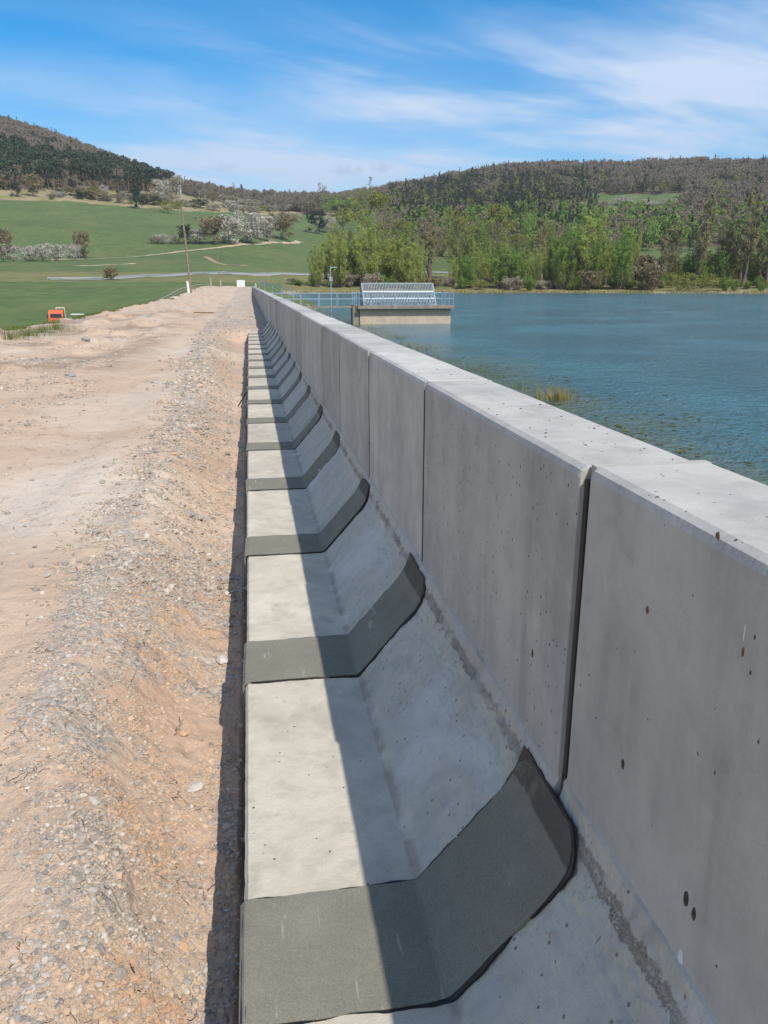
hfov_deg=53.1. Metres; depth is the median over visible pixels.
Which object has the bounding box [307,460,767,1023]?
wall element
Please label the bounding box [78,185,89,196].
scrub bush
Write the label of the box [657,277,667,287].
shore brush
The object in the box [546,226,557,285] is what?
shore willow
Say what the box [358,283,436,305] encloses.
trash rack
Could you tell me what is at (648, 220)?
green tree
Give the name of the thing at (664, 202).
blossom bush
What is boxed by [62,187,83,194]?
scrub bush
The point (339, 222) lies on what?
budding tree
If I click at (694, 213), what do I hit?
bare tree
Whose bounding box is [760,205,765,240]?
spruce tree
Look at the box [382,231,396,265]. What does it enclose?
shore willow
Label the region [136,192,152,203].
scrub bush
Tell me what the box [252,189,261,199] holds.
bare tree
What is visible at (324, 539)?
joint strip
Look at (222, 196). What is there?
scrub bush
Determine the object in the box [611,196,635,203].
blossom bush
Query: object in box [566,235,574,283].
shore willow
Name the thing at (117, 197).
scrub bush
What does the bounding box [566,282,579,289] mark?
shore brush
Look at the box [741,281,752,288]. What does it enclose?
shore brush
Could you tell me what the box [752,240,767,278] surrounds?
undergrowth bush
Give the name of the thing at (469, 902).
joint strip
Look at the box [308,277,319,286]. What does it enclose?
shore brush
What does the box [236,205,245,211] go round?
scrub bush
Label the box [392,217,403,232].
bare tree
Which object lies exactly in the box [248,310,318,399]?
wall element
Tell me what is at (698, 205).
bare tree
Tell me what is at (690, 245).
spruce tree
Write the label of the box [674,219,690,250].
green tree
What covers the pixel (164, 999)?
soil clods
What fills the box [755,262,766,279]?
undergrowth bush
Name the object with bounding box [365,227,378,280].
shore willow
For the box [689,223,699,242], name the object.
green tree
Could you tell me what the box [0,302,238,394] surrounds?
spread gravel
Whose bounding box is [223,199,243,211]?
scrub bush
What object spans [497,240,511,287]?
shore willow
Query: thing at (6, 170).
pine tree
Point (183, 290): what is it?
wire fence
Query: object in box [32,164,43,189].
pine tree
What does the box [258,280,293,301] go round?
bank handrail
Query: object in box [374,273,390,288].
shore brush
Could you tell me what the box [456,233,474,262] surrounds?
hillside tree
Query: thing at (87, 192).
scrub bush
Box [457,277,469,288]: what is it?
shore brush
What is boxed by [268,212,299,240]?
brown bush
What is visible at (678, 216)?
green tree
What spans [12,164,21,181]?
bare tree
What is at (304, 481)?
joint strip
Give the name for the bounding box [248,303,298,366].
wall element
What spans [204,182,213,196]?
bare tree
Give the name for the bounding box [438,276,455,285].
shore brush
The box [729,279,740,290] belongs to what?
shore brush
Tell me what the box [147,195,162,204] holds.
scrub bush
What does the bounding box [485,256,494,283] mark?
shore willow
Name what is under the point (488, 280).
shore brush
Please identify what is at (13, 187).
evergreen bush
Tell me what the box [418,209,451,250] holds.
hillside tree
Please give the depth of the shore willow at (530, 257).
320.78 m
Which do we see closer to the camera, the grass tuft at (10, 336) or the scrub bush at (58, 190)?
the grass tuft at (10, 336)
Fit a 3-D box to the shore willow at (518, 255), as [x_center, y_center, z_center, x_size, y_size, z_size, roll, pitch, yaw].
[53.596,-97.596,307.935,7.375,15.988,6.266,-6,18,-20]
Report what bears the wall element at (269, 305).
on the ground at (118, 232)
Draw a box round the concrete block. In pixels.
[237,280,244,286]
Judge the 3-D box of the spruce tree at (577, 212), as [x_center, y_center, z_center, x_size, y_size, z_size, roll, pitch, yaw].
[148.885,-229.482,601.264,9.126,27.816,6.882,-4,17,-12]
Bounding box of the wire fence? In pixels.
[160,283,209,298]
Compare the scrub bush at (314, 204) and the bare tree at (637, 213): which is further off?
the scrub bush at (314, 204)
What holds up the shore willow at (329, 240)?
on the ground at (118, 232)
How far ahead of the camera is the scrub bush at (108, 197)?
709.40 m
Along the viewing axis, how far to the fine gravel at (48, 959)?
2.19 m
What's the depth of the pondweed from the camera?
18.56 m
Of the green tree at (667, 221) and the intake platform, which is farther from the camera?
the green tree at (667, 221)
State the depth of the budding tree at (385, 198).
347.72 m
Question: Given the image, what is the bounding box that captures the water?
[292,293,767,485]
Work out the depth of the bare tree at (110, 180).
763.95 m
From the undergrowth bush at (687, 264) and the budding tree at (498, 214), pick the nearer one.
the undergrowth bush at (687, 264)
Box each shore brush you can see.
[285,277,299,283]
[292,279,306,285]
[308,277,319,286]
[321,280,338,286]
[342,271,359,286]
[360,272,381,289]
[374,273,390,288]
[387,275,396,286]
[413,277,428,287]
[420,278,441,287]
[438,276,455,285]
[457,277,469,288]
[467,280,490,289]
[476,278,492,285]
[498,276,522,290]
[523,276,536,290]
[533,279,557,289]
[543,275,556,287]
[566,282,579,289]
[574,276,583,289]
[591,283,604,288]
[607,278,615,287]
[624,279,635,288]
[624,282,641,288]
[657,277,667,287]
[666,272,677,287]
[668,274,683,289]
[677,272,700,291]
[697,273,720,290]
[697,274,706,287]
[713,279,728,287]
[720,276,731,290]
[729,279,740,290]
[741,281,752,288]
[753,276,766,287]
[757,282,767,290]
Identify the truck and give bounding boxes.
[47,307,67,321]
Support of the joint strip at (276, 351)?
on the wall element at (268, 363)
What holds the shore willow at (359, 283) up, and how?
on the ground at (118, 232)
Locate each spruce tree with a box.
[574,201,578,222]
[687,211,694,251]
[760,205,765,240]
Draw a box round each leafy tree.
[321,195,329,207]
[334,196,342,205]
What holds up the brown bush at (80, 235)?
on the ground at (118, 232)
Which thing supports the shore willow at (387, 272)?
on the ground at (118, 232)
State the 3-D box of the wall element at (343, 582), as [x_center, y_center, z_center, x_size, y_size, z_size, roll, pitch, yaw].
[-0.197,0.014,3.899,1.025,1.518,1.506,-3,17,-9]
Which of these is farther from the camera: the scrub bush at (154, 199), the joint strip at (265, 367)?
the scrub bush at (154, 199)
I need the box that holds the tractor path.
[203,256,246,265]
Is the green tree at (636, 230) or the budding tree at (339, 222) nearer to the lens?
the budding tree at (339, 222)
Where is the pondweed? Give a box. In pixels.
[356,326,765,465]
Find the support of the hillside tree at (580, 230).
on the ground at (118, 232)
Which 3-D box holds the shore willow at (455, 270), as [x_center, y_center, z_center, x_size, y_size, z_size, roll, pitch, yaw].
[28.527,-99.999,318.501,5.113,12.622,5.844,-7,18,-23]
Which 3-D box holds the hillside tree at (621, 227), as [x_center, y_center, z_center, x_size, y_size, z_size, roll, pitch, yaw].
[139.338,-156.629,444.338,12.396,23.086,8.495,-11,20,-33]
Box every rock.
[64,373,75,376]
[80,936,90,946]
[81,337,89,340]
[179,729,189,736]
[179,940,189,951]
[184,510,194,516]
[187,782,203,791]
[195,515,204,519]
[215,655,228,664]
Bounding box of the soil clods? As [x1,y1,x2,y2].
[0,361,247,1023]
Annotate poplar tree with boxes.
[415,206,438,278]
[532,213,557,279]
[660,212,684,285]
[691,194,717,286]
[712,197,740,285]
[734,184,763,286]
[752,222,767,286]
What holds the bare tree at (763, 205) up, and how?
on the ground at (118, 232)
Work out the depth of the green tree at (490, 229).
539.27 m
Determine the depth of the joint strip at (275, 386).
11.72 m
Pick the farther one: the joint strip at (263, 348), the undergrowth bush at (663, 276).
the undergrowth bush at (663, 276)
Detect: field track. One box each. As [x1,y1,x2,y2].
[51,240,300,259]
[82,263,135,265]
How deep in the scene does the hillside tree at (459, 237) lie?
475.72 m
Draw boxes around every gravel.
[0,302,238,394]
[0,320,264,626]
[0,435,245,1023]
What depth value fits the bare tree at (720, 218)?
545.75 m
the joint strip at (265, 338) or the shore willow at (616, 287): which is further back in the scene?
the shore willow at (616, 287)
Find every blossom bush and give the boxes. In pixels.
[0,244,29,261]
[18,246,40,260]
[27,244,49,260]
[41,243,67,260]
[58,244,84,259]
[150,179,172,202]
[153,234,171,243]
[187,228,209,243]
[210,214,246,243]
[226,211,273,243]
[318,216,336,232]
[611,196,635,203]
[653,198,675,204]
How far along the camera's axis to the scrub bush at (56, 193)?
692.60 m
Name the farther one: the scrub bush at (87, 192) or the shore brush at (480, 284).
the scrub bush at (87, 192)
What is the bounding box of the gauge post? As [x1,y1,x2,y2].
[329,266,336,317]
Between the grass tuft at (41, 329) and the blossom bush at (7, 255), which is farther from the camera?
the blossom bush at (7, 255)
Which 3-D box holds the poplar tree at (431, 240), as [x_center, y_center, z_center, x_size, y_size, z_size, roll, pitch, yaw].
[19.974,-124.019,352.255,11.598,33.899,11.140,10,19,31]
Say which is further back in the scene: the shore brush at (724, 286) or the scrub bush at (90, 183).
the scrub bush at (90, 183)
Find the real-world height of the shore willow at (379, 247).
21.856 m
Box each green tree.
[407,222,421,240]
[483,220,496,239]
[519,215,534,237]
[528,217,537,233]
[564,223,576,241]
[616,222,631,233]
[630,226,643,247]
[640,218,654,233]
[641,220,656,248]
[651,228,663,247]
[663,215,674,236]
[665,214,685,237]
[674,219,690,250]
[681,230,688,245]
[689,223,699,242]
[761,222,767,243]
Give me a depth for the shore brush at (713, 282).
282.25 m
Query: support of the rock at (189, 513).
on the ground at (118, 232)
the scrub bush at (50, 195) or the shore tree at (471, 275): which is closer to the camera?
the shore tree at (471, 275)
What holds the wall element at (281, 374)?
on the ground at (118, 232)
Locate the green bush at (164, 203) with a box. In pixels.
[154,200,175,212]
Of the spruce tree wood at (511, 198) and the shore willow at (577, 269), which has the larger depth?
the spruce tree wood at (511, 198)
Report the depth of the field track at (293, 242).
444.92 m
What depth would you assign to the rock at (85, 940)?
1.81 m
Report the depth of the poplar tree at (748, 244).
291.30 m
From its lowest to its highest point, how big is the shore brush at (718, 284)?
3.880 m
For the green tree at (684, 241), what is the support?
on the ground at (118, 232)
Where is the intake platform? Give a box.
[351,292,454,323]
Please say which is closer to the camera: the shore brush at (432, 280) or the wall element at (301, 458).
the wall element at (301, 458)
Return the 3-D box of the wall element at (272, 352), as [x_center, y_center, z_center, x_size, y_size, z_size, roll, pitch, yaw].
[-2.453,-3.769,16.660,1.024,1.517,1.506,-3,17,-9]
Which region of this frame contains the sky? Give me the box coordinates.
[0,0,767,192]
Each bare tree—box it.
[0,170,9,185]
[5,169,14,183]
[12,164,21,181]
[60,158,72,182]
[61,169,70,183]
[70,174,79,187]
[108,179,115,189]
[111,169,121,189]
[114,166,123,189]
[180,178,187,189]
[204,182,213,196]
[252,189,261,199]
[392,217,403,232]
[400,204,408,218]
[476,210,487,232]
[604,219,615,231]
[608,212,625,232]
[619,206,634,213]
[622,217,635,225]
[630,218,645,232]
[632,209,645,218]
[634,224,649,241]
[645,210,656,218]
[656,207,671,236]
[672,200,683,210]
[677,209,689,229]
[684,204,697,212]
[684,209,699,223]
[691,202,704,209]
[693,214,706,234]
[712,215,725,242]
[713,198,724,207]
[723,202,735,212]
[751,203,767,237]
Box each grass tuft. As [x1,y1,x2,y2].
[0,329,44,340]
[2,327,67,337]
[12,323,79,333]
[29,320,82,331]
[404,342,434,350]
[455,364,493,373]
[478,371,508,378]
[521,379,596,404]
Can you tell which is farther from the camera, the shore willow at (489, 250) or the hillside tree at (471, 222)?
the hillside tree at (471, 222)
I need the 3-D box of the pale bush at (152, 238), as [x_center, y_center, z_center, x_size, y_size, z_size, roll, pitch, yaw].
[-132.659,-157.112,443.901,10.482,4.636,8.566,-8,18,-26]
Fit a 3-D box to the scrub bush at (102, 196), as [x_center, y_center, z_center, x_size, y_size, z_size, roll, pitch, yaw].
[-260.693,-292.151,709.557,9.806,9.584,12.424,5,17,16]
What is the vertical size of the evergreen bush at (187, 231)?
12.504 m
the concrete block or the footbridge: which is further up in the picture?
the concrete block
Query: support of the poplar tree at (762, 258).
on the ground at (118, 232)
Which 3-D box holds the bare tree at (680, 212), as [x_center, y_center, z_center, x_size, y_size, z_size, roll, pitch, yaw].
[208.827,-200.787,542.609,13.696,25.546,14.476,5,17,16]
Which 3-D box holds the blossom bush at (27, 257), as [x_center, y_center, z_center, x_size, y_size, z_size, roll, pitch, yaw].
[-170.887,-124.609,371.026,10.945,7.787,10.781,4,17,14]
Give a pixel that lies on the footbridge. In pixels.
(319, 299)
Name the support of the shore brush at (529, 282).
on the ground at (118, 232)
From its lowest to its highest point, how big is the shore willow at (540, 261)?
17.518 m
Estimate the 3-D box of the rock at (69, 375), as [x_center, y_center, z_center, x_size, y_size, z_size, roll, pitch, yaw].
[-5.243,-2.282,12.835,0.285,0.085,0.168,16,23,42]
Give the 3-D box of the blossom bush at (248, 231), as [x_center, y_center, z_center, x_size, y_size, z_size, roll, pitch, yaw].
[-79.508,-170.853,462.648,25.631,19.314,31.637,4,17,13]
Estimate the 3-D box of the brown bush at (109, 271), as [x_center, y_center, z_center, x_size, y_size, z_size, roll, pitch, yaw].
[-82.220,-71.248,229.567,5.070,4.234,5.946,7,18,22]
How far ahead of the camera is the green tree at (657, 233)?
526.27 m
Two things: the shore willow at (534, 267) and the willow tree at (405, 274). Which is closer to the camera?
the willow tree at (405, 274)
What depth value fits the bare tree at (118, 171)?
766.57 m
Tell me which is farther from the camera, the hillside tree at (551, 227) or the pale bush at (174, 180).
the pale bush at (174, 180)
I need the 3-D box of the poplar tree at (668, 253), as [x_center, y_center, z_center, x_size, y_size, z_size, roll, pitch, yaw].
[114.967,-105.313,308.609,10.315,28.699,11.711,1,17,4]
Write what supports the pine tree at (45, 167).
on the ground at (118, 232)
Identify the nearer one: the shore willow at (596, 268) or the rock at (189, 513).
the rock at (189, 513)
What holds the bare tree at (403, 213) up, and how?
on the ground at (118, 232)
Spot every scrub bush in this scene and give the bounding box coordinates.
[46,194,56,199]
[47,189,67,192]
[48,191,67,197]
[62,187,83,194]
[71,192,85,198]
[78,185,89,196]
[82,189,96,198]
[84,179,98,189]
[85,190,102,199]
[96,191,105,200]
[96,192,113,200]
[98,184,109,191]
[112,194,121,202]
[117,191,128,203]
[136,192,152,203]
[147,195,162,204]
[153,194,169,203]
[165,193,174,202]
[175,199,189,205]
[189,199,207,207]
[195,188,206,197]
[199,197,210,204]
[206,204,222,210]
[207,192,215,201]
[217,194,234,204]
[219,196,237,207]
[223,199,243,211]
[234,198,248,206]
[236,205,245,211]
[241,206,259,212]
[261,204,280,210]
[274,204,292,211]
[299,201,316,213]
[308,202,319,212]
[311,207,327,213]
[317,182,325,191]
[331,204,348,213]
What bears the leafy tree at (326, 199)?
on the ground at (118, 232)
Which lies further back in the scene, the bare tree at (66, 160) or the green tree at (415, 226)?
the bare tree at (66, 160)
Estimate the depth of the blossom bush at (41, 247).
363.73 m
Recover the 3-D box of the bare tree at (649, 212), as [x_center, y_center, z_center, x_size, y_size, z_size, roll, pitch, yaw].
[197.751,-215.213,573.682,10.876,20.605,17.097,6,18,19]
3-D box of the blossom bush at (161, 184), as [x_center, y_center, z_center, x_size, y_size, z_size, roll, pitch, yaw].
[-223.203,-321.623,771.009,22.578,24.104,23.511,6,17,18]
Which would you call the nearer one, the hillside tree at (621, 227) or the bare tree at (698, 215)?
the hillside tree at (621, 227)
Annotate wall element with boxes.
[244,380,688,900]
[247,318,345,442]
[247,324,371,478]
[247,334,410,536]
[247,350,487,641]
[248,296,270,332]
[248,296,278,335]
[248,297,280,339]
[248,298,283,343]
[248,299,285,347]
[248,300,288,352]
[248,301,293,358]
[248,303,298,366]
[248,305,303,374]
[248,307,311,385]
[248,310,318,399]
[248,313,330,417]
[268,295,275,320]
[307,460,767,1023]
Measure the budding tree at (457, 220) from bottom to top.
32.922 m
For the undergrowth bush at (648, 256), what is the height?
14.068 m
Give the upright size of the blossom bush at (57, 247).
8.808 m
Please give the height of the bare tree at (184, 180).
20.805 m
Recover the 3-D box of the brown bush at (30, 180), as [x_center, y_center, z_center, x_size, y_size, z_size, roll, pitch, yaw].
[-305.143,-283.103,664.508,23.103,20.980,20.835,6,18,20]
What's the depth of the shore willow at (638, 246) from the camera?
313.30 m
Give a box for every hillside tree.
[389,218,419,246]
[409,218,430,247]
[413,223,446,258]
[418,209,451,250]
[435,225,448,256]
[448,227,461,256]
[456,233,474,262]
[457,221,483,248]
[468,218,490,261]
[483,221,510,247]
[506,233,534,255]
[508,220,519,253]
[515,232,535,259]
[535,220,554,271]
[545,221,560,256]
[548,220,569,255]
[571,225,598,249]
[592,217,613,256]
[607,233,634,269]
[617,221,631,239]
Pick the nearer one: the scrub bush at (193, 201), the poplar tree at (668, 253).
the poplar tree at (668, 253)
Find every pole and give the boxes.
[181,204,191,292]
[217,250,219,286]
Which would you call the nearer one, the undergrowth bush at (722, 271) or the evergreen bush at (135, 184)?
the undergrowth bush at (722, 271)
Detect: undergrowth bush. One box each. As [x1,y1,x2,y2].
[631,252,655,281]
[636,255,676,279]
[657,265,669,282]
[665,257,691,275]
[670,264,681,280]
[681,252,695,284]
[692,250,727,281]
[694,252,716,284]
[715,244,741,281]
[715,246,734,280]
[728,258,744,280]
[734,263,751,281]
[746,264,761,285]
[749,249,764,277]
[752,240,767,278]
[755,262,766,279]
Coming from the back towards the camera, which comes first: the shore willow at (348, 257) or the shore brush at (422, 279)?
the shore willow at (348, 257)
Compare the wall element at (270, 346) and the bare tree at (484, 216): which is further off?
the bare tree at (484, 216)
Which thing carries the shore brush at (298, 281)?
on the ground at (118, 232)
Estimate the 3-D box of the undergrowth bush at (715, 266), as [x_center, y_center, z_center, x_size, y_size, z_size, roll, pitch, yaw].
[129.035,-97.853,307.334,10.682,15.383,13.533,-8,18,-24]
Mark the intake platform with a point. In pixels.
(440, 313)
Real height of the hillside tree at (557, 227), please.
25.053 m
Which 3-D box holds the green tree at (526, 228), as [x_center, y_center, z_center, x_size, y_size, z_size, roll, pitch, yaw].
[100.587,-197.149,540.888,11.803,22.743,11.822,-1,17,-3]
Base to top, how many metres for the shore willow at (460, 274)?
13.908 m
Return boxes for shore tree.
[458,256,481,287]
[485,242,511,288]
[511,252,530,288]
[552,222,581,289]
[611,225,636,289]
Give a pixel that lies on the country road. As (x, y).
(223, 273)
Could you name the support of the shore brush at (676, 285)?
on the ground at (118, 232)
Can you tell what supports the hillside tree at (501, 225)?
on the ground at (118, 232)
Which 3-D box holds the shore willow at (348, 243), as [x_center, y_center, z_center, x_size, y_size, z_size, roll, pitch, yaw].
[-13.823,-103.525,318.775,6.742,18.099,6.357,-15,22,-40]
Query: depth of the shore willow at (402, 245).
308.99 m
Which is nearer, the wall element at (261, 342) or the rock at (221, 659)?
the rock at (221, 659)
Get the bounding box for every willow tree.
[306,241,325,286]
[320,230,355,287]
[352,216,383,287]
[385,234,423,287]
[577,205,613,288]
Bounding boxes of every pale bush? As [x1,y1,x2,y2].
[147,236,160,242]
[164,174,182,201]
[169,235,180,243]
[253,213,282,240]
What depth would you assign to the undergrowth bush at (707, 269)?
301.28 m
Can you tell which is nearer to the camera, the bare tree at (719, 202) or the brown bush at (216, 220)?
the brown bush at (216, 220)
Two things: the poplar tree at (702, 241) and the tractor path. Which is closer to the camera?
the poplar tree at (702, 241)
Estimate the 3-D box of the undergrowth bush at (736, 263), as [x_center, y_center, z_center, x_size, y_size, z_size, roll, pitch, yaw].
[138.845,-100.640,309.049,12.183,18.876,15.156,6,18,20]
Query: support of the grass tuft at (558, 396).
on the ground at (118, 232)
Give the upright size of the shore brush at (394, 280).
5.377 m
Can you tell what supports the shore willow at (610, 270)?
on the ground at (118, 232)
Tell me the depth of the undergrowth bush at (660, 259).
308.95 m
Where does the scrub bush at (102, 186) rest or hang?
on the ground at (118, 232)
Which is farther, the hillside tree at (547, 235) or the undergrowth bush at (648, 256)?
the hillside tree at (547, 235)
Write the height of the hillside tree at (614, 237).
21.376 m
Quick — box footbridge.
[271,293,356,307]
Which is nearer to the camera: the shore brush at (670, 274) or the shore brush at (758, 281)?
the shore brush at (758, 281)
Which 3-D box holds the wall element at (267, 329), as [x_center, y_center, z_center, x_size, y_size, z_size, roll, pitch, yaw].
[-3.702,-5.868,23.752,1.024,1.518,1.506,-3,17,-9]
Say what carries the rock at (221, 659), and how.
on the ground at (118, 232)
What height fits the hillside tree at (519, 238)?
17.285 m
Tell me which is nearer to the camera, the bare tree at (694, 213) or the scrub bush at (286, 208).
the bare tree at (694, 213)
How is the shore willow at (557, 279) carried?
on the ground at (118, 232)
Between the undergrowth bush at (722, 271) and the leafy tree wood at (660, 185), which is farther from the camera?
the leafy tree wood at (660, 185)
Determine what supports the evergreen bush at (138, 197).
on the ground at (118, 232)
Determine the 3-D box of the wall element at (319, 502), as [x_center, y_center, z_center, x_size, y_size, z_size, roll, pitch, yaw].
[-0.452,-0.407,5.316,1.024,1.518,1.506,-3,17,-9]
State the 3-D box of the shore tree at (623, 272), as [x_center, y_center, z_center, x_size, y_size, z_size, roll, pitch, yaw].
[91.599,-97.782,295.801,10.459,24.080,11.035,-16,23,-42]
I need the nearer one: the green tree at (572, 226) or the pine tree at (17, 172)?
the green tree at (572, 226)
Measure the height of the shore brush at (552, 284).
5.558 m
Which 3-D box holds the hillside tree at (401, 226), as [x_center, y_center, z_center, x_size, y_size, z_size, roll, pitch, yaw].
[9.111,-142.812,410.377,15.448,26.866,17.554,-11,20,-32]
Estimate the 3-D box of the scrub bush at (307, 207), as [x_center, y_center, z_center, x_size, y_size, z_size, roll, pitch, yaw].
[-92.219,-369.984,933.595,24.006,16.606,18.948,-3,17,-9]
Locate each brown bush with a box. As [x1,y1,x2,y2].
[0,226,16,261]
[20,172,43,195]
[71,231,92,258]
[102,267,119,279]
[194,216,228,243]
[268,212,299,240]
[570,270,605,289]
[632,260,668,290]
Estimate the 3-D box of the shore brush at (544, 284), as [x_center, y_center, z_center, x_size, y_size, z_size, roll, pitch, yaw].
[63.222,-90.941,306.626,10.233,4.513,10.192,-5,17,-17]
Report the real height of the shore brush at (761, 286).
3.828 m
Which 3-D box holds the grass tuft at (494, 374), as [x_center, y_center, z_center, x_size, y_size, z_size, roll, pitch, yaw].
[4.190,-4.675,26.671,2.440,1.075,2.032,-10,19,-31]
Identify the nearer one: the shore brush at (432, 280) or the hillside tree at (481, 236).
the shore brush at (432, 280)
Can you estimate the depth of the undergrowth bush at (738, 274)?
318.98 m
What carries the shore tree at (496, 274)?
on the ground at (118, 232)
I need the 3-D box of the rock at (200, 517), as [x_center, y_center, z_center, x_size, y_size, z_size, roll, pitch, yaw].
[-1.401,0.043,5.780,0.102,0.040,0.070,-7,18,-22]
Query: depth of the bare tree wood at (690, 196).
971.74 m
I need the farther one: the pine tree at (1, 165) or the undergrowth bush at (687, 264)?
the pine tree at (1, 165)
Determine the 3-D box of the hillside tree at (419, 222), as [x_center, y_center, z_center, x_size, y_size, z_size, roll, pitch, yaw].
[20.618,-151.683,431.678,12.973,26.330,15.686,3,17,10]
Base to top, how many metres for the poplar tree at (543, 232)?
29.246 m
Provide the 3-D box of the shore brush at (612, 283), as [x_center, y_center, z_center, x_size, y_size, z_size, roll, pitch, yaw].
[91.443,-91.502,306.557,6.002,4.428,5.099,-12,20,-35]
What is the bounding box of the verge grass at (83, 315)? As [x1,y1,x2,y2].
[3,287,199,330]
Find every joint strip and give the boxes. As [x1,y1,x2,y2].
[239,744,576,1023]
[242,552,425,704]
[244,476,369,570]
[246,404,322,459]
[246,430,339,500]
[247,337,279,357]
[247,341,282,362]
[247,346,286,371]
[247,353,290,381]
[247,361,294,394]
[247,371,301,410]
[247,385,310,426]
[248,326,273,340]
[248,329,275,344]
[248,333,277,349]
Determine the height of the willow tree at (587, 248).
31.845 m
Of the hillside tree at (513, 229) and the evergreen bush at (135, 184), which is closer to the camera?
the hillside tree at (513, 229)
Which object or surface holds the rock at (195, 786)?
on the ground at (118, 232)
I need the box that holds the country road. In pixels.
[51,272,476,279]
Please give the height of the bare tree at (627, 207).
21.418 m
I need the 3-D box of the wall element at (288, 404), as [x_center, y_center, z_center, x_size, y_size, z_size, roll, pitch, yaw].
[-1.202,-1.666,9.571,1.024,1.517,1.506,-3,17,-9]
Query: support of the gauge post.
on the ground at (118, 232)
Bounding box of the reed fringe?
[295,289,767,293]
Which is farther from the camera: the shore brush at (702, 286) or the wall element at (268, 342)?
the shore brush at (702, 286)
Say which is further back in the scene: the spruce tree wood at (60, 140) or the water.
the spruce tree wood at (60, 140)
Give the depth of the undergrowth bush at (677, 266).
321.31 m
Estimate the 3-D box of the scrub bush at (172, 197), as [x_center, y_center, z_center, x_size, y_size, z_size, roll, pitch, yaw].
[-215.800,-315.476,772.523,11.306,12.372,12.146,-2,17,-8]
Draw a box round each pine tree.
[0,163,5,189]
[2,165,11,188]
[3,158,13,182]
[11,167,18,182]
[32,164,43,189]
[34,161,43,188]
[43,163,50,188]
[44,159,55,189]
[47,168,57,185]
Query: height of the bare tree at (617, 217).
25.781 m
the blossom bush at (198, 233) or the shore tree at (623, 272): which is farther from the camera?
the blossom bush at (198, 233)
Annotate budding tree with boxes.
[324,206,355,248]
[335,177,402,256]
[436,206,479,264]
[474,204,521,255]
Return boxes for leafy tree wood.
[311,181,404,212]
[392,164,766,206]
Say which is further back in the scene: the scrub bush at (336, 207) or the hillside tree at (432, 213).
the scrub bush at (336, 207)
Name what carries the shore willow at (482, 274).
on the ground at (118, 232)
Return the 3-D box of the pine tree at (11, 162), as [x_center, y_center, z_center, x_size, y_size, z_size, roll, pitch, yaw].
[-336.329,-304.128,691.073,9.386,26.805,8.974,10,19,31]
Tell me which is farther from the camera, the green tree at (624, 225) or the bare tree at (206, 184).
the bare tree at (206, 184)
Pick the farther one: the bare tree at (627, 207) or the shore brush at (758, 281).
the bare tree at (627, 207)
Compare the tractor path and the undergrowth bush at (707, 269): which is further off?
the tractor path
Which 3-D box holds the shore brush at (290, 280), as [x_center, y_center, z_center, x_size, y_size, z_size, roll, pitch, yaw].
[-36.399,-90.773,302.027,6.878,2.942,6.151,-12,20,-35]
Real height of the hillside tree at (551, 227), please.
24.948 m
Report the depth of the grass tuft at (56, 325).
26.00 m
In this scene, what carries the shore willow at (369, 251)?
on the ground at (118, 232)
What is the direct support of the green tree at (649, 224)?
on the ground at (118, 232)
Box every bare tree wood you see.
[181,179,411,212]
[384,156,767,216]
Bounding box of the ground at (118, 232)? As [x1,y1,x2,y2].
[0,172,767,1023]
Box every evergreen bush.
[9,182,21,196]
[125,186,145,207]
[129,182,141,200]
[176,224,192,243]
[300,210,330,233]
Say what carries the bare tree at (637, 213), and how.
on the ground at (118, 232)
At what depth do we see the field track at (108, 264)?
330.75 m
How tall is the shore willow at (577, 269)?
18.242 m
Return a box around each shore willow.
[319,241,328,278]
[327,225,336,278]
[337,230,352,269]
[344,241,352,283]
[346,240,355,283]
[348,246,358,284]
[350,242,365,285]
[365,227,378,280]
[367,221,377,279]
[375,231,384,281]
[380,237,394,280]
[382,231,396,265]
[393,226,410,285]
[404,242,420,282]
[413,236,427,282]
[414,245,427,282]
[446,255,458,285]
[451,251,466,282]
[466,238,481,274]
[476,251,487,280]
[484,240,495,277]
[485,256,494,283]
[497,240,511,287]
[507,245,514,278]
[509,248,527,284]
[520,247,533,284]
[529,257,539,283]
[533,244,544,288]
[541,247,553,279]
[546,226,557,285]
[550,248,569,289]
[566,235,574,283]
[569,244,584,285]
[588,238,605,287]
[596,222,615,282]
[600,245,613,283]
[605,241,616,283]
[611,240,624,288]
[617,224,632,254]
[625,247,637,283]
[631,228,648,281]
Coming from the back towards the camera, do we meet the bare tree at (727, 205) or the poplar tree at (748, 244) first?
the bare tree at (727, 205)
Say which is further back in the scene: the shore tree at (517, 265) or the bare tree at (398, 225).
the bare tree at (398, 225)
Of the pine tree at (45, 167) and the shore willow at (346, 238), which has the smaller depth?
the shore willow at (346, 238)
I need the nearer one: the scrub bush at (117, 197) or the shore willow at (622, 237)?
the shore willow at (622, 237)
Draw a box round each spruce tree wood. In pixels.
[1,115,154,189]
[387,154,766,220]
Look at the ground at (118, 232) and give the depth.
5.37 m
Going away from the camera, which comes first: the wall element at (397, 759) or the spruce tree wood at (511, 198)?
the wall element at (397, 759)

